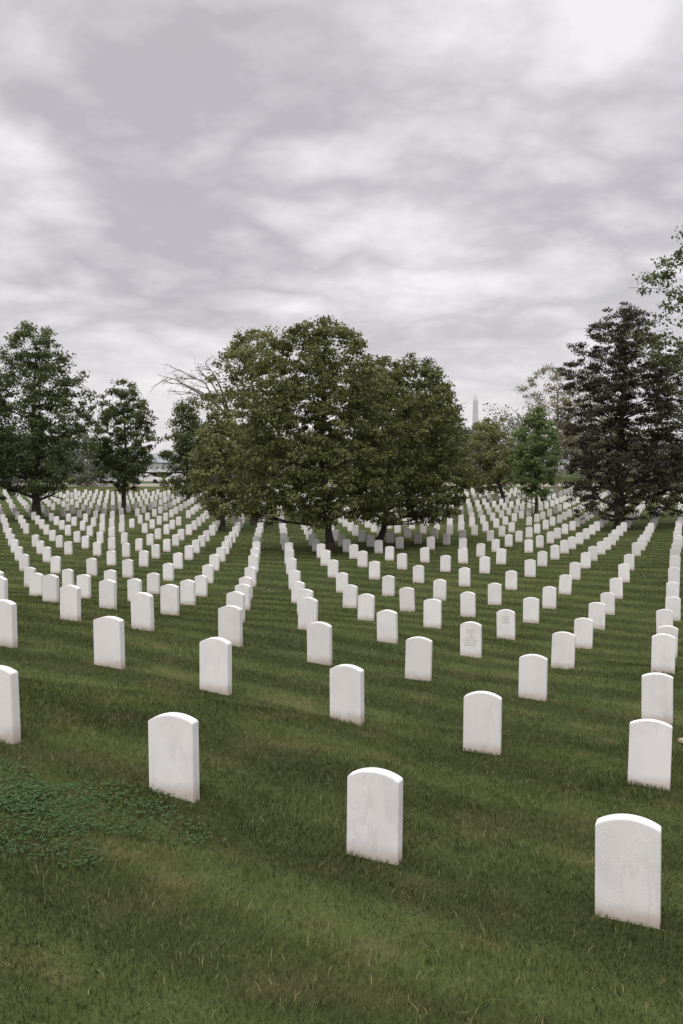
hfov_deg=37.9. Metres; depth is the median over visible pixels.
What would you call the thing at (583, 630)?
headstone
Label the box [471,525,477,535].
headstone
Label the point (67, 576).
headstone
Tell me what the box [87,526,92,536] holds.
headstone
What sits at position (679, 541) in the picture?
headstone
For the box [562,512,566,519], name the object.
headstone
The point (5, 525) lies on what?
headstone
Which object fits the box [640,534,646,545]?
headstone
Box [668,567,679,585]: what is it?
headstone
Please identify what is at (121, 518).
headstone
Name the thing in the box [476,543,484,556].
headstone
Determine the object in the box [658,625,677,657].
headstone
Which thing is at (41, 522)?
headstone
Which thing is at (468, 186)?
sky
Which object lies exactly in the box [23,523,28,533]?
headstone
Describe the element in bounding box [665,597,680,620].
headstone
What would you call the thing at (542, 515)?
headstone
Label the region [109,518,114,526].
headstone
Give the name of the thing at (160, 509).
headstone
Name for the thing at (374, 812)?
headstone
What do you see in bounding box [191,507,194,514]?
headstone
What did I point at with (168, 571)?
headstone
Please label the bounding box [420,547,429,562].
headstone
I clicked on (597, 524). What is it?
headstone
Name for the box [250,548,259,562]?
headstone
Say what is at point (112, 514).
headstone
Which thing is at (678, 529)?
headstone
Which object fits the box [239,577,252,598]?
headstone
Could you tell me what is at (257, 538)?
headstone
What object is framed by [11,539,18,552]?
headstone
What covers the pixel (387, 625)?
headstone
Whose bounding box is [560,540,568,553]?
headstone
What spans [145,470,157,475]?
parked car
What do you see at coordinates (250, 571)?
headstone
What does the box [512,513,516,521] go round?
headstone
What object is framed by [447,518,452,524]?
headstone
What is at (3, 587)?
headstone
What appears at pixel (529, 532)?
headstone
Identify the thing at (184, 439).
oak tree
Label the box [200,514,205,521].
headstone
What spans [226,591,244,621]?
headstone
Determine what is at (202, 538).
headstone
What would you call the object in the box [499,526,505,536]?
headstone
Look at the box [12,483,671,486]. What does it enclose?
road
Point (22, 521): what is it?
headstone
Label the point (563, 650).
headstone
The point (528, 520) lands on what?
headstone
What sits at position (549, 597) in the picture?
headstone
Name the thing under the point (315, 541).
headstone
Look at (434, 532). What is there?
headstone
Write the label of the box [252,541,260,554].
headstone
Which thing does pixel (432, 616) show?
headstone
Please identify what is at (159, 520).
headstone
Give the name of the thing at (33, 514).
headstone
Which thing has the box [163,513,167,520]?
headstone
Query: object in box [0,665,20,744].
headstone
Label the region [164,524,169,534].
headstone
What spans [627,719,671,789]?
headstone
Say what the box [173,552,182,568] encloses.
headstone
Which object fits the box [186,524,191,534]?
headstone
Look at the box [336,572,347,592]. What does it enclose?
headstone
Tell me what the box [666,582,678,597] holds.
headstone
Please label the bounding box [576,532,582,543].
headstone
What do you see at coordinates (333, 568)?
headstone
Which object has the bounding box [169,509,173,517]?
headstone
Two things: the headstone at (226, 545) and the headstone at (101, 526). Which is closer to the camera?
the headstone at (226, 545)
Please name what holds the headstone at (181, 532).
on the ground at (662, 527)
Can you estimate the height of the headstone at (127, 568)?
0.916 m
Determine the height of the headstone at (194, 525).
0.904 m
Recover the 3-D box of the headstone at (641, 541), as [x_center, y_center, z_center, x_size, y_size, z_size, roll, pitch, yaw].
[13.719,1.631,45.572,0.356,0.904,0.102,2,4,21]
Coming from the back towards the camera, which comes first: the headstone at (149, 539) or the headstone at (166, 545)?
the headstone at (149, 539)
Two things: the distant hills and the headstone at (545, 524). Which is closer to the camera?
the headstone at (545, 524)
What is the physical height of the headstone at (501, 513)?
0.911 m
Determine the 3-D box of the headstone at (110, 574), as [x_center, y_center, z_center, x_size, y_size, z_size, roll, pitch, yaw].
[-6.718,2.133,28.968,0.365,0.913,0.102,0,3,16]
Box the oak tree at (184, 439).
[155,396,217,500]
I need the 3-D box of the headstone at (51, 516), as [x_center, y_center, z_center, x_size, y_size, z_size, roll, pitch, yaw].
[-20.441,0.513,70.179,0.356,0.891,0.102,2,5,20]
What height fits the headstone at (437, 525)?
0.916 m
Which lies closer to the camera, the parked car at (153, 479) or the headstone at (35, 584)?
the headstone at (35, 584)
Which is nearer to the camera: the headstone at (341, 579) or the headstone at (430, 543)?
the headstone at (341, 579)
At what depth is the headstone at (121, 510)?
75.96 m
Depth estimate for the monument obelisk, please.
2684.29 m
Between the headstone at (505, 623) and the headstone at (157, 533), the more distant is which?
the headstone at (157, 533)
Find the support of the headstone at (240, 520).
on the ground at (662, 527)
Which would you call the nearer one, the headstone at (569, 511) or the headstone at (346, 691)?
the headstone at (346, 691)
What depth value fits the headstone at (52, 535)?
52.26 m
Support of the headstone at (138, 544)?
on the ground at (662, 527)
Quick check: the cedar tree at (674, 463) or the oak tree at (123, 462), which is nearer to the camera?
the cedar tree at (674, 463)
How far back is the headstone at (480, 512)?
73.77 m
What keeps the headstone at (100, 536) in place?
on the ground at (662, 527)
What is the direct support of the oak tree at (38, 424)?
on the ground at (662, 527)
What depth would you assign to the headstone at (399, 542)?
47.09 m
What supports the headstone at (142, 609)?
on the ground at (662, 527)
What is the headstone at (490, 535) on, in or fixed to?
on the ground at (662, 527)
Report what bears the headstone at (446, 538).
on the ground at (662, 527)
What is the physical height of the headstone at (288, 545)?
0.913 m
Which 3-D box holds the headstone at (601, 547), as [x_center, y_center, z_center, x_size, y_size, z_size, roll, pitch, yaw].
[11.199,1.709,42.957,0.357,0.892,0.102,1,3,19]
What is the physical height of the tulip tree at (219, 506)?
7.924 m
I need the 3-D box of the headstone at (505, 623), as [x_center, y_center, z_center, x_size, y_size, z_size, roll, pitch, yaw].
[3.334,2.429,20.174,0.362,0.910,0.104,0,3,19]
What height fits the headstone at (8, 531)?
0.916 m
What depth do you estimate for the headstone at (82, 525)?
60.15 m
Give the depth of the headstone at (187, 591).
23.64 m
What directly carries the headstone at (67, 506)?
on the ground at (662, 527)
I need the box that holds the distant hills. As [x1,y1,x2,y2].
[79,437,682,469]
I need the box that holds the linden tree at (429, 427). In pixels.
[332,352,475,544]
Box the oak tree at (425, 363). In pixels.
[395,356,472,520]
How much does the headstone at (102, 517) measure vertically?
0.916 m
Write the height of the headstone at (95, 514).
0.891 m
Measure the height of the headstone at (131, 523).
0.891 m
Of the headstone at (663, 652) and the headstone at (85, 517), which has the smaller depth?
the headstone at (663, 652)
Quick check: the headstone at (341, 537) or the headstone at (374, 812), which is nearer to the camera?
the headstone at (374, 812)
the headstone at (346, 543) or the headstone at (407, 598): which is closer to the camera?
the headstone at (407, 598)
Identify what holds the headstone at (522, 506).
on the ground at (662, 527)
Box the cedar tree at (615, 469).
[550,302,682,528]
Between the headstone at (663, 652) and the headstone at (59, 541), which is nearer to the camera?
the headstone at (663, 652)
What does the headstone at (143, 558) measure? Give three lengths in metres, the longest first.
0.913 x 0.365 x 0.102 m
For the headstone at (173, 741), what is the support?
on the ground at (662, 527)
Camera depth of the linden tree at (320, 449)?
43.43 m
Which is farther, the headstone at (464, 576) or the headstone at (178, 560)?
the headstone at (178, 560)
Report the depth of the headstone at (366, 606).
21.56 m
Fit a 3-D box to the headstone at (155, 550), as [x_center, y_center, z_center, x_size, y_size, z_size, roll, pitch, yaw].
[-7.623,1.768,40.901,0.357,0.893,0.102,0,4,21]
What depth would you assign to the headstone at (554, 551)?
40.36 m
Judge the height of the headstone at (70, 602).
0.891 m
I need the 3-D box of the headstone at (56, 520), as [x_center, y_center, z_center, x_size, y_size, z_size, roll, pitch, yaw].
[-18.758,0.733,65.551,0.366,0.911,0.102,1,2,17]
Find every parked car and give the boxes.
[136,474,161,482]
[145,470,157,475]
[165,474,185,482]
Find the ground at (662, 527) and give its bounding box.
[0,471,682,1023]
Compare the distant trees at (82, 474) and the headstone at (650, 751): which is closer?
the headstone at (650, 751)
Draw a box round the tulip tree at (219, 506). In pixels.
[182,405,266,530]
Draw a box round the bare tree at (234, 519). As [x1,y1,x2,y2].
[150,356,243,522]
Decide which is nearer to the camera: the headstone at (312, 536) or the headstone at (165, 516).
the headstone at (312, 536)
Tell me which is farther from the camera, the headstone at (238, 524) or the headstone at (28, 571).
the headstone at (238, 524)
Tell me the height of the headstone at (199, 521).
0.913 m
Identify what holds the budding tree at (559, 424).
on the ground at (662, 527)
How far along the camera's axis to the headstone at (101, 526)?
59.44 m
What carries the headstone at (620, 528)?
on the ground at (662, 527)
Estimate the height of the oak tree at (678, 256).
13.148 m
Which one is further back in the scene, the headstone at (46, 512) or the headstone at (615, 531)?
the headstone at (46, 512)
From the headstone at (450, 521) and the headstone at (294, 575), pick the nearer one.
the headstone at (294, 575)
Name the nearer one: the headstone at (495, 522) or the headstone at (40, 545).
the headstone at (40, 545)
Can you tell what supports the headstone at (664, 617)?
on the ground at (662, 527)
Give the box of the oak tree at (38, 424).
[0,320,104,518]
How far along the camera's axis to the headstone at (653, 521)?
61.65 m
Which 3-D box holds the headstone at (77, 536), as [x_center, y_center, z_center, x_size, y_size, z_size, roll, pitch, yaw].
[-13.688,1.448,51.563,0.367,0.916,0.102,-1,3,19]
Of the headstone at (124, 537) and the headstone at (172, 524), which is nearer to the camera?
the headstone at (124, 537)
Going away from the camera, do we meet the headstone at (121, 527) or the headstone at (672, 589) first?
the headstone at (672, 589)
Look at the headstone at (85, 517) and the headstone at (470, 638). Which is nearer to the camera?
the headstone at (470, 638)
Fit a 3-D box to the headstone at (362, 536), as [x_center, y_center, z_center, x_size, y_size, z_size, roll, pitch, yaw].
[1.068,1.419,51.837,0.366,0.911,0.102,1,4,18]
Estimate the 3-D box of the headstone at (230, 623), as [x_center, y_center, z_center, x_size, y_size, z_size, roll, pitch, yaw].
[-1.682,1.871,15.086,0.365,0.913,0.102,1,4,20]
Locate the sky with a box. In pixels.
[0,0,682,454]
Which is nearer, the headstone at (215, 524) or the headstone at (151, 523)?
the headstone at (215, 524)
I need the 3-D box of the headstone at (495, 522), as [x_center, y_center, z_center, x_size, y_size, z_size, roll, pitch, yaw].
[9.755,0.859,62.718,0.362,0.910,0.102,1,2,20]
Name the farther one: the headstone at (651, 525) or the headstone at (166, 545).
the headstone at (651, 525)
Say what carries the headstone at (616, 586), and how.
on the ground at (662, 527)
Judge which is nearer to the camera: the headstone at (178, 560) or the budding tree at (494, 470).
the headstone at (178, 560)
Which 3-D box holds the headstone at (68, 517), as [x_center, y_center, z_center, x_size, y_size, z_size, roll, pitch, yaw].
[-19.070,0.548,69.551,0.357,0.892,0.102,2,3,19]
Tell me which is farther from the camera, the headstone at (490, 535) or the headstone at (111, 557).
the headstone at (490, 535)
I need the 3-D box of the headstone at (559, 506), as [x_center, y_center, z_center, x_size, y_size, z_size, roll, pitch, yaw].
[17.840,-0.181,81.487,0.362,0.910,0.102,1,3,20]
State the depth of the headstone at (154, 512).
74.53 m
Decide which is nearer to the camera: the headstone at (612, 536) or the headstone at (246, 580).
the headstone at (246, 580)
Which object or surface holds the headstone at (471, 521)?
on the ground at (662, 527)
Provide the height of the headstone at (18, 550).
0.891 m
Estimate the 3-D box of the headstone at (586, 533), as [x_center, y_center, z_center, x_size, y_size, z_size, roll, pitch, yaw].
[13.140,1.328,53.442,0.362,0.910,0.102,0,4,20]
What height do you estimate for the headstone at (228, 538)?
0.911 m
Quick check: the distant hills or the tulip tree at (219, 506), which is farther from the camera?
the distant hills
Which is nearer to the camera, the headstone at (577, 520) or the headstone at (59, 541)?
the headstone at (59, 541)
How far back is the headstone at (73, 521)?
64.78 m
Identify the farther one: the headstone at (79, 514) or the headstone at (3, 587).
the headstone at (79, 514)
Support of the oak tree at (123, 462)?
on the ground at (662, 527)
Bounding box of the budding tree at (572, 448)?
[549,373,633,491]
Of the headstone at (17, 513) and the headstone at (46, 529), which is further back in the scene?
the headstone at (17, 513)
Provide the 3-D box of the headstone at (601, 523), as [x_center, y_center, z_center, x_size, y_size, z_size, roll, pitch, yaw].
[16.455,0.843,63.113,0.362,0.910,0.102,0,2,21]
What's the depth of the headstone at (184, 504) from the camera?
85.68 m
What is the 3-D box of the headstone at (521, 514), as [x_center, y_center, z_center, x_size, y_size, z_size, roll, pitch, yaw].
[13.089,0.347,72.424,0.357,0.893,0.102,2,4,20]
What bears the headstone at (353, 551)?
on the ground at (662, 527)
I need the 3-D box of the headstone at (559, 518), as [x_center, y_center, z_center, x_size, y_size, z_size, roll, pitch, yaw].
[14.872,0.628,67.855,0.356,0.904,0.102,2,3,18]
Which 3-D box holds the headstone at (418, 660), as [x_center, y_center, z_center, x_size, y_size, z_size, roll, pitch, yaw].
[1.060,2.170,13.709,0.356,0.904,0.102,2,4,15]
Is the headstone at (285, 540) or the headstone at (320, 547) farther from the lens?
the headstone at (285, 540)
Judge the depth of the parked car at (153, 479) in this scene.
152.54 m
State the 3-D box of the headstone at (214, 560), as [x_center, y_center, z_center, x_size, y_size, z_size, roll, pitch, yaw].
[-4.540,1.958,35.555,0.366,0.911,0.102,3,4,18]
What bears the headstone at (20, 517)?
on the ground at (662, 527)
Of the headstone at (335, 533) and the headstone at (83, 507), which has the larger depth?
the headstone at (83, 507)
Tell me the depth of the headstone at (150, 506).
83.11 m
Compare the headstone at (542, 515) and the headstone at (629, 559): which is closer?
the headstone at (629, 559)
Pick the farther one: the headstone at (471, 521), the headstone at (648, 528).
the headstone at (471, 521)
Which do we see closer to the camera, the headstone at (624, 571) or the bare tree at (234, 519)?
the headstone at (624, 571)
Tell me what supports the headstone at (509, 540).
on the ground at (662, 527)
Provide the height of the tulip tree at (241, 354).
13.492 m
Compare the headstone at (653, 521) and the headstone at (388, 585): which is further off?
the headstone at (653, 521)
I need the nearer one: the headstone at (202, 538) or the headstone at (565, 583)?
the headstone at (565, 583)
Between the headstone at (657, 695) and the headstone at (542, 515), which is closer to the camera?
the headstone at (657, 695)
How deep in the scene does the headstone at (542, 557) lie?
37.13 m
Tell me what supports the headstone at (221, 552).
on the ground at (662, 527)
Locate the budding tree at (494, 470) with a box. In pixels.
[449,416,523,502]
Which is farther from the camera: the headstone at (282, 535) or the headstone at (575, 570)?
the headstone at (282, 535)
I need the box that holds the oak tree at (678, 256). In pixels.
[624,225,682,488]
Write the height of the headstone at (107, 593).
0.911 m
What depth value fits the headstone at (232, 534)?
51.29 m
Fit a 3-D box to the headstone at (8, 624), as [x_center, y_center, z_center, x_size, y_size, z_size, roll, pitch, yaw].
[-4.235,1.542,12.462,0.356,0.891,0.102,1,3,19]
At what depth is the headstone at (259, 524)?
58.56 m
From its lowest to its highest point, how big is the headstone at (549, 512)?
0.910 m
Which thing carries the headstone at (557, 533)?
on the ground at (662, 527)
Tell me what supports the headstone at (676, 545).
on the ground at (662, 527)
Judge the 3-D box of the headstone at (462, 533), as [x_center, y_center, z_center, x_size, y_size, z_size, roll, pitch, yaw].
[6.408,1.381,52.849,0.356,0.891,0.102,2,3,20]
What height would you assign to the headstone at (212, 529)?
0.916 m
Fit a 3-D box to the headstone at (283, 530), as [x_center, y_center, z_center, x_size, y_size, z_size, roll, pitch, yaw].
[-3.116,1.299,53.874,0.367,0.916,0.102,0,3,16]
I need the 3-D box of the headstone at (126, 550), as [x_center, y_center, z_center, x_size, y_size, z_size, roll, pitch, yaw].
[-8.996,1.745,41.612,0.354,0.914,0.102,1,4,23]
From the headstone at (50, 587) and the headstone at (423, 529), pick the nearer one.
the headstone at (50, 587)
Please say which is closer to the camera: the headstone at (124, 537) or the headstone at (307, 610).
the headstone at (307, 610)
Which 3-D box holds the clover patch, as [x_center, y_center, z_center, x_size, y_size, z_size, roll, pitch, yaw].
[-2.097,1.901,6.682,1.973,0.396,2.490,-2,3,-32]
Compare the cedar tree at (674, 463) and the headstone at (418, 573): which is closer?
the headstone at (418, 573)
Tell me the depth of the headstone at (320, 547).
41.34 m
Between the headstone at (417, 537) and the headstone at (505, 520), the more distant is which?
the headstone at (505, 520)
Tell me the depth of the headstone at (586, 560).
36.37 m
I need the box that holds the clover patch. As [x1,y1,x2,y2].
[0,757,226,867]
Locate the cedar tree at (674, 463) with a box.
[632,344,682,516]
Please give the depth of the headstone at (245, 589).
22.95 m
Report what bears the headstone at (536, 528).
on the ground at (662, 527)
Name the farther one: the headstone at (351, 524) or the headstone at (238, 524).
the headstone at (351, 524)
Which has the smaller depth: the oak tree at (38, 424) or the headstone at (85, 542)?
the headstone at (85, 542)
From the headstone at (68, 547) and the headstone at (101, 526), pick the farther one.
the headstone at (101, 526)
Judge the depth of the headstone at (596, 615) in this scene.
22.75 m
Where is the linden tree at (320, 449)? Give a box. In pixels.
[224,315,419,551]
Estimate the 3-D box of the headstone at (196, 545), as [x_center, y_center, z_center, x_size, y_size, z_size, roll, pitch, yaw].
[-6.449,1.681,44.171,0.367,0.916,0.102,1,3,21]
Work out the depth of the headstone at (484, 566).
34.61 m
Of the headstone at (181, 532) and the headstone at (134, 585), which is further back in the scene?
the headstone at (181, 532)
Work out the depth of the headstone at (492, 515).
69.86 m
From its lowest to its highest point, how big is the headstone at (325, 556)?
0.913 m
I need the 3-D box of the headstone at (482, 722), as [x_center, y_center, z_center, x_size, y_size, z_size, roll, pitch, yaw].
[1.377,2.210,9.735,0.362,0.910,0.102,1,2,16]
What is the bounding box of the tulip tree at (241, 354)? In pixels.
[193,325,301,524]
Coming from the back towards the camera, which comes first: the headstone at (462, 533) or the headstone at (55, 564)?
the headstone at (462, 533)
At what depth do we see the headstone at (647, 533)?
51.89 m
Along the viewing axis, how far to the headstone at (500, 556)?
37.87 m
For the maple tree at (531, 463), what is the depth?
74.40 m
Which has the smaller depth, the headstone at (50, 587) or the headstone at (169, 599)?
the headstone at (169, 599)
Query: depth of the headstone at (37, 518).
66.15 m
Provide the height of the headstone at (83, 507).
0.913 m
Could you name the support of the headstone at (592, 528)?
on the ground at (662, 527)
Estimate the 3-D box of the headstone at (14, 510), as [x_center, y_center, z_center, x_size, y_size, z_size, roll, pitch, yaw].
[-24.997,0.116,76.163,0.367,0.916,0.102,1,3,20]
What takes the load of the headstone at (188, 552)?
on the ground at (662, 527)
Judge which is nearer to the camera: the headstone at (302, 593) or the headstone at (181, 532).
the headstone at (302, 593)
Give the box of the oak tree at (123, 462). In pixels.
[85,378,162,512]
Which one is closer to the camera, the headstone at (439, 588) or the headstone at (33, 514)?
the headstone at (439, 588)
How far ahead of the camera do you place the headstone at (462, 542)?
45.71 m
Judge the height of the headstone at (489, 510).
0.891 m
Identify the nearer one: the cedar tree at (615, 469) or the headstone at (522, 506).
the cedar tree at (615, 469)
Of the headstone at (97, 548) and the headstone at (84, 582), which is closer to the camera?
the headstone at (84, 582)
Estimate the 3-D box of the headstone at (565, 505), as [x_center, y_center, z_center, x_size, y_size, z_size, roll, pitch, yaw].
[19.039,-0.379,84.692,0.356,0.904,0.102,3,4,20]
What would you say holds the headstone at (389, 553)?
on the ground at (662, 527)
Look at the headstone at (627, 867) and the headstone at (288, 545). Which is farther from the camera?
the headstone at (288, 545)
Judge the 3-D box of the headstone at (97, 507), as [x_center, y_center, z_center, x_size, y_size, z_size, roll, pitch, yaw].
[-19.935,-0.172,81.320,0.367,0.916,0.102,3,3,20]
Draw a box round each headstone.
[0,576,7,599]
[0,599,17,647]
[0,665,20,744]
[2,518,7,524]
[3,523,8,532]
[6,528,11,538]
[8,534,14,545]
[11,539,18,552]
[12,508,16,515]
[14,546,22,560]
[15,511,19,519]
[18,515,23,523]
[19,554,28,570]
[20,519,25,528]
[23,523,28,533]
[24,567,35,586]
[29,573,43,595]
[31,512,35,519]
[32,535,38,546]
[35,516,39,524]
[36,541,44,553]
[39,519,44,528]
[42,547,51,561]
[42,574,58,602]
[43,525,49,534]
[44,509,48,516]
[49,513,53,520]
[49,530,55,540]
[51,556,60,573]
[54,516,58,524]
[56,535,62,547]
[59,520,64,529]
[60,585,80,620]
[61,509,64,516]
[62,569,73,585]
[64,541,72,554]
[65,525,70,535]
[66,503,69,510]
[66,513,70,521]
[70,506,74,513]
[71,517,76,525]
[73,531,80,542]
[77,510,81,517]
[77,574,90,598]
[80,521,85,530]
[81,504,85,510]
[82,536,88,548]
[83,514,87,521]
[86,507,90,514]
[86,558,97,575]
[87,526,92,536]
[91,517,96,526]
[93,511,97,518]
[93,542,101,555]
[93,616,124,668]
[95,504,99,511]
[97,532,103,542]
[99,522,104,531]
[99,579,116,609]
[100,514,104,522]
[104,570,116,581]
[107,550,115,565]
[108,527,114,537]
[108,537,115,549]
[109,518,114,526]
[110,511,114,518]
[119,508,123,514]
[119,515,124,522]
[119,522,124,532]
[121,532,127,543]
[122,543,130,557]
[122,559,133,577]
[126,505,130,512]
[127,578,141,601]
[129,519,134,527]
[130,592,154,630]
[135,508,139,515]
[135,538,142,550]
[138,515,142,523]
[139,550,148,566]
[141,506,145,512]
[142,523,147,532]
[145,513,149,520]
[146,534,153,545]
[147,573,159,593]
[148,503,152,509]
[148,712,199,802]
[149,519,154,528]
[151,544,159,558]
[152,509,156,516]
[155,528,160,538]
[157,516,161,524]
[158,506,162,513]
[160,584,178,615]
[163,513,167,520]
[163,539,170,551]
[163,563,173,580]
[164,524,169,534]
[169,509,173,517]
[169,520,175,528]
[172,534,179,545]
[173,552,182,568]
[176,517,181,525]
[178,529,184,540]
[180,579,195,604]
[183,501,186,508]
[185,545,193,559]
[186,510,190,517]
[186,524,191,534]
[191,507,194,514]
[192,520,197,529]
[192,540,199,552]
[195,575,207,596]
[196,517,201,525]
[198,535,205,546]
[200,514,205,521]
[200,637,231,694]
[202,564,213,582]
[203,530,209,541]
[209,525,215,535]
[209,554,219,570]
[212,522,217,530]
[216,547,225,561]
[218,605,242,646]
[222,541,229,554]
[225,535,231,547]
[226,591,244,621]
[229,531,235,542]
[232,526,238,536]
[234,522,240,531]
[235,584,250,609]
[237,518,242,527]
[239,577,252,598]
[245,566,255,586]
[248,555,258,571]
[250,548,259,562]
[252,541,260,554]
[253,536,260,541]
[254,532,261,543]
[257,522,263,532]
[280,528,286,532]
[280,533,287,544]
[282,537,289,549]
[284,549,293,564]
[285,542,292,549]
[286,558,296,573]
[288,570,300,589]
[291,581,304,602]
[297,589,313,614]
[298,597,317,629]
[306,529,312,539]
[307,621,331,665]
[309,534,315,545]
[312,538,319,550]
[317,543,325,557]
[321,550,330,565]
[328,560,338,577]
[330,664,363,724]
[332,530,338,540]
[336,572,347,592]
[338,534,345,545]
[343,518,347,526]
[343,539,350,552]
[343,585,357,607]
[347,767,402,864]
[348,522,353,531]
[349,544,358,558]
[352,525,358,535]
[358,530,365,541]
[358,551,367,567]
[358,594,374,620]
[365,521,370,527]
[367,535,374,547]
[369,561,379,579]
[371,522,376,531]
[374,540,382,553]
[377,610,397,643]
[382,575,394,596]
[385,546,393,560]
[386,532,393,542]
[394,525,400,532]
[396,537,403,548]
[397,553,406,569]
[399,587,414,611]
[404,527,410,537]
[405,636,432,680]
[413,565,423,582]
[414,532,421,543]
[420,523,426,533]
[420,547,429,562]
[423,599,441,628]
[427,537,434,549]
[431,528,437,538]
[433,579,446,600]
[434,521,439,529]
[440,555,450,571]
[443,533,449,544]
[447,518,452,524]
[447,525,452,534]
[458,515,463,521]
[458,521,464,530]
[458,548,467,563]
[459,530,465,538]
[459,538,466,548]
[459,567,469,586]
[460,592,475,617]
[460,621,481,657]
[463,691,501,755]
[469,512,474,517]
[469,518,474,526]
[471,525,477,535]
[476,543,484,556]
[478,510,482,517]
[479,556,489,573]
[480,515,485,523]
[482,521,488,531]
[487,507,491,514]
[487,530,493,540]
[488,583,501,604]
[490,512,494,520]
[492,539,499,551]
[493,518,498,527]
[495,505,499,511]
[496,548,505,564]
[497,609,514,639]
[499,510,503,517]
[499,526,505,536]
[502,503,506,509]
[503,516,507,524]
[505,534,512,546]
[505,570,516,589]
[508,522,514,532]
[509,501,513,507]
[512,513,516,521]
[514,506,518,512]
[515,531,522,541]
[518,654,547,700]
[519,511,523,518]
[520,503,524,509]
[523,597,538,623]
[525,539,532,552]
[525,559,535,576]
[526,508,530,515]
[526,516,531,525]
[526,527,532,537]
[534,514,539,522]
[534,524,539,533]
[536,535,543,547]
[537,551,547,566]
[540,511,544,519]
[542,586,556,608]
[543,520,548,529]
[544,502,548,508]
[547,509,551,516]
[547,531,553,543]
[550,517,555,525]
[550,545,559,559]
[551,631,575,668]
[553,506,557,513]
[554,528,560,538]
[557,504,561,511]
[557,515,562,522]
[558,574,571,594]
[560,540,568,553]
[561,524,567,533]
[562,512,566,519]
[563,502,567,508]
[567,509,571,516]
[568,536,575,548]
[569,521,575,530]
[569,562,580,579]
[574,518,579,526]
[574,618,593,648]
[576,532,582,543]
[580,515,584,523]
[581,552,590,568]
[583,528,589,539]
[585,512,589,520]
[588,546,597,560]
[588,602,605,629]
[589,525,595,534]
[594,521,599,530]
[595,814,660,928]
[597,541,604,554]
[598,518,603,527]
[600,592,614,614]
[603,537,610,549]
[608,533,615,545]
[610,578,622,598]
[612,529,618,540]
[616,526,622,535]
[618,563,629,582]
[621,522,626,531]
[624,554,633,570]
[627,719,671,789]
[632,542,640,555]
[637,538,645,550]
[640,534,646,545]
[641,672,672,724]
[643,531,649,541]
[645,526,651,536]
[648,523,653,532]
[650,519,655,528]
[651,633,675,673]
[656,609,672,633]
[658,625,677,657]
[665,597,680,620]
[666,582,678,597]
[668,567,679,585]
[669,556,680,568]
[670,548,679,556]
[671,543,680,548]
[673,531,680,539]
[673,539,681,551]
[675,527,681,535]
[675,535,682,546]
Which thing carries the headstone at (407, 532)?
on the ground at (662, 527)
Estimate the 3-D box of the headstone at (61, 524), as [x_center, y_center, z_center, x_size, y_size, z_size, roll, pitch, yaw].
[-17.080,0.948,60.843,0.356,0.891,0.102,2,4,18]
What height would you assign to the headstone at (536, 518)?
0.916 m
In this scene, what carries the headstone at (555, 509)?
on the ground at (662, 527)
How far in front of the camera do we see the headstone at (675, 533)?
51.28 m
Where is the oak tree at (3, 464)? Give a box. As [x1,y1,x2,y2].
[0,369,32,484]
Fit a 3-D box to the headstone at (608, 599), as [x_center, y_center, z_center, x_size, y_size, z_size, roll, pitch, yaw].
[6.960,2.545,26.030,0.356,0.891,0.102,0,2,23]
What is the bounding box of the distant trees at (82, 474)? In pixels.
[0,403,682,486]
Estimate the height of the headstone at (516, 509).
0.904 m
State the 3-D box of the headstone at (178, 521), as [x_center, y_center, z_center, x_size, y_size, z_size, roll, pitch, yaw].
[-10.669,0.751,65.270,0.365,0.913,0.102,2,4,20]
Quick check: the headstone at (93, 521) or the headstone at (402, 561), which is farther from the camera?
the headstone at (93, 521)
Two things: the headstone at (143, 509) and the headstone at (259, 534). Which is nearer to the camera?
the headstone at (259, 534)
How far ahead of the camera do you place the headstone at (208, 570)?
31.55 m
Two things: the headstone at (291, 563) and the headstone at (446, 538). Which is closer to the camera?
the headstone at (291, 563)
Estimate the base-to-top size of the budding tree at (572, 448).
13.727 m
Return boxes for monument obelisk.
[472,394,477,429]
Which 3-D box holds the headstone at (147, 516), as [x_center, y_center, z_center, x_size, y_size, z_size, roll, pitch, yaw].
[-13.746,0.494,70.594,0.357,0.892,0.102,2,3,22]
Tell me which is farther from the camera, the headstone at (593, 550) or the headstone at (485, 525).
the headstone at (485, 525)
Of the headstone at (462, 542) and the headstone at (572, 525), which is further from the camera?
the headstone at (572, 525)
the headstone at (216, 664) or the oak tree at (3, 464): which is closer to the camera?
the headstone at (216, 664)
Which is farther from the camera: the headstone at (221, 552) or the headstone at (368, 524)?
the headstone at (368, 524)
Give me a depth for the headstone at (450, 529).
56.86 m
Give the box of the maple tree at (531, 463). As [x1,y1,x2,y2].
[508,406,565,513]
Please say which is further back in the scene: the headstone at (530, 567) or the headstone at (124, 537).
the headstone at (124, 537)
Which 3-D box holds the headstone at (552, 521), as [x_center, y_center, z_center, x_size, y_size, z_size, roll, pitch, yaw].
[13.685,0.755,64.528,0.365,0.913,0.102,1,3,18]
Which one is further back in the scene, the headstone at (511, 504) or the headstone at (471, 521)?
the headstone at (511, 504)
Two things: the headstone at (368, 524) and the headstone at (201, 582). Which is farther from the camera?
the headstone at (368, 524)
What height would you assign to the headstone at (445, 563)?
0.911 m
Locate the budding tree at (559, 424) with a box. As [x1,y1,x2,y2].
[511,363,602,497]
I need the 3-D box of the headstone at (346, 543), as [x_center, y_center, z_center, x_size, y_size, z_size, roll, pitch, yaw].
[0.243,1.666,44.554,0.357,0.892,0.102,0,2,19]
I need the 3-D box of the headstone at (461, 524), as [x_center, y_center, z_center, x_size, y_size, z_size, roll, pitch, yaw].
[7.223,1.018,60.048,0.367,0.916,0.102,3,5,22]
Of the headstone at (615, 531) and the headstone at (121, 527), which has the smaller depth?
the headstone at (615, 531)

